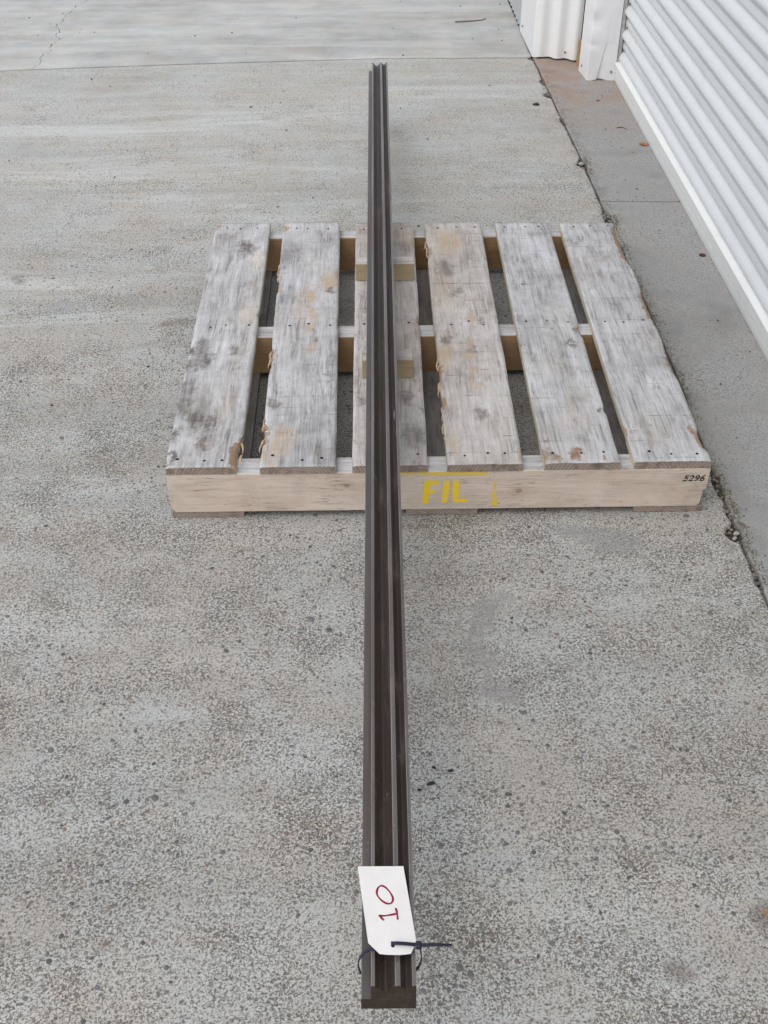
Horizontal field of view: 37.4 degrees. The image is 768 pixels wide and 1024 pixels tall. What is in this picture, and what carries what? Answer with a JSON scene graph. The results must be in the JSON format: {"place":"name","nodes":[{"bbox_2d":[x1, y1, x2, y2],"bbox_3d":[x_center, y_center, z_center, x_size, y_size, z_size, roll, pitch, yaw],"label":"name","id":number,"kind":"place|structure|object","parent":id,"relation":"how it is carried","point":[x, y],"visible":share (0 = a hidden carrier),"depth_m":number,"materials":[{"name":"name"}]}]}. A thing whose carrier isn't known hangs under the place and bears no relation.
{"place":"outdoors","nodes":[
{"label":"outdoors","id":0,"kind":"place"},
{"bbox_2d":[0,0,86,70],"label":"concrete slab","id":1,"kind":"structure","parent":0,"point":[23,46],"depth_m":5.30,"materials":[{"name":"grey concrete"}]},
{"bbox_2d":[32,0,530,69],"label":"concrete slab","id":2,"kind":"structure","parent":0,"point":[129,33],"depth_m":5.27,"materials":[{"name":"grey concrete"}]},
{"bbox_2d":[455,18,485,21],"bbox_3d":[0.415,-2.343,5.414,0.163,0.006,0.019,-13,41,-16],"label":"twig","id":3,"kind":"object","parent":2,"relation":"on","point":[469,20],"visible":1,"depth_m":5.41,"materials":[{"name":"wood"}]},
{"bbox_2d":[0,58,767,1023],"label":"concrete slab","id":4,"kind":"structure","parent":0,"point":[190,158],"depth_m":2.15,"materials":[{"name":"grey concrete"}]},
{"bbox_2d":[9,1,750,436],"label":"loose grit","id":5,"kind":"object","parent":4,"relation":"on","point":[313,197],"visible":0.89,"depth_m":3.89,"materials":[{"name":"gravel"}]},
{"bbox_2d":[0,244,767,1023],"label":"exposed pebbles","id":6,"kind":"object","parent":4,"relation":"on","point":[470,944],"visible":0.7,"depth_m":1.96,"materials":[{"name":"stone"}]},
{"bbox_2d":[165,222,710,517],"bbox_3d":[0.105,-0.424,2.921,1.168,0.141,1.208,-1,39,-1],"label":"wooden pallet","id":7,"kind":"object","parent":4,"relation":"on","point":[578,342],"visible":0.95,"depth_m":2.69,"materials":[{"name":"brown wood"}]},
{"bbox_2d":[355,257,413,279],"bbox_3d":[0.002,-0.655,3.057,0.157,0.048,0.044,-1,39,-1],"label":"timber block","id":8,"kind":"object","parent":7,"relation":"on","point":[403,268],"depth_m":3.04,"materials":[{"name":"beige wood"}]},
{"bbox_2d":[362,349,412,377],"bbox_3d":[0.008,-0.350,2.678,0.119,0.048,0.050,-1,39,-2],"label":"timber block","id":9,"kind":"object","parent":7,"relation":"on","point":[404,362],"depth_m":2.66,"materials":[{"name":"beige wood"}]},
{"bbox_2d":[361,62,415,1008],"bbox_3d":[-0.008,-0.512,2.797,0.069,0.055,3.558,0,39,0],"label":"steel bar","id":10,"kind":"object","parent":9,"relation":"on","point":[388,981],"visible":1,"depth_m":1.95,"materials":[{"name":"brown metal"}]},
{"bbox_2d":[358,866,415,954],"bbox_3d":[0.004,0.512,1.465,0.063,0.004,0.128,2,38,-12],"label":"lot tag","id":11,"kind":"object","parent":10,"relation":"on","point":[386,907],"visible":1,"depth_m":1.47,"materials":[{"name":"white"}]},
{"bbox_2d":[358,941,451,973],"bbox_3d":[0.026,0.570,1.447,0.119,0.073,0.011,-1,39,-1],"label":"cable tie","id":12,"kind":"object","parent":10,"relation":"attached to","point":[419,945],"visible":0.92,"depth_m":1.43,"materials":[{"name":"black plastic"}]},
{"bbox_2d":[579,157,767,600],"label":"moss","id":13,"kind":"object","parent":4,"relation":"on","point":[741,524],"visible":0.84,"depth_m":2.55,"materials":[{"name":"green plant"}]},
{"bbox_2d":[762,908,767,916],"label":"dry leaf","id":14,"kind":"object","parent":4,"relation":"on","point":[765,912],"visible":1,"depth_m":1.74,"materials":[{"name":"brown plant"}]},
{"bbox_2d":[527,25,679,204],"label":"concrete slab","id":15,"kind":"structure","parent":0,"point":[592,121],"depth_m":4.25,"materials":[{"name":"grey concrete"}]},
{"bbox_2d":[509,0,629,80],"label":"metal shed","id":16,"kind":"structure","parent":15,"relation":"on","point":[551,28],"depth_m":4.81,"materials":[{"name":"paint"}]},
{"bbox_2d":[614,0,767,360],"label":"roller door","id":17,"kind":"structure","parent":16,"relation":"attached to","point":[691,79],"depth_m":3.46,"materials":[{"name":"paint"}]},
{"bbox_2d":[508,0,763,597],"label":"soil","id":18,"kind":"structure","parent":0,"point":[730,537],"depth_m":2.59,"materials":[{"name":"brown soil"}]},
{"bbox_2d":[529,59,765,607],"bbox_3d":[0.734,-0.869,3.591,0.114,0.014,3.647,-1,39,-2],"label":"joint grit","id":19,"kind":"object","parent":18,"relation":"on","point":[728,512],"visible":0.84,"depth_m":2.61,"materials":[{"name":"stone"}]},
{"bbox_2d":[601,201,767,606],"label":"concrete slab","id":20,"kind":"structure","parent":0,"point":[688,305],"depth_m":3.04,"materials":[{"name":"grey concrete"}]}
]}

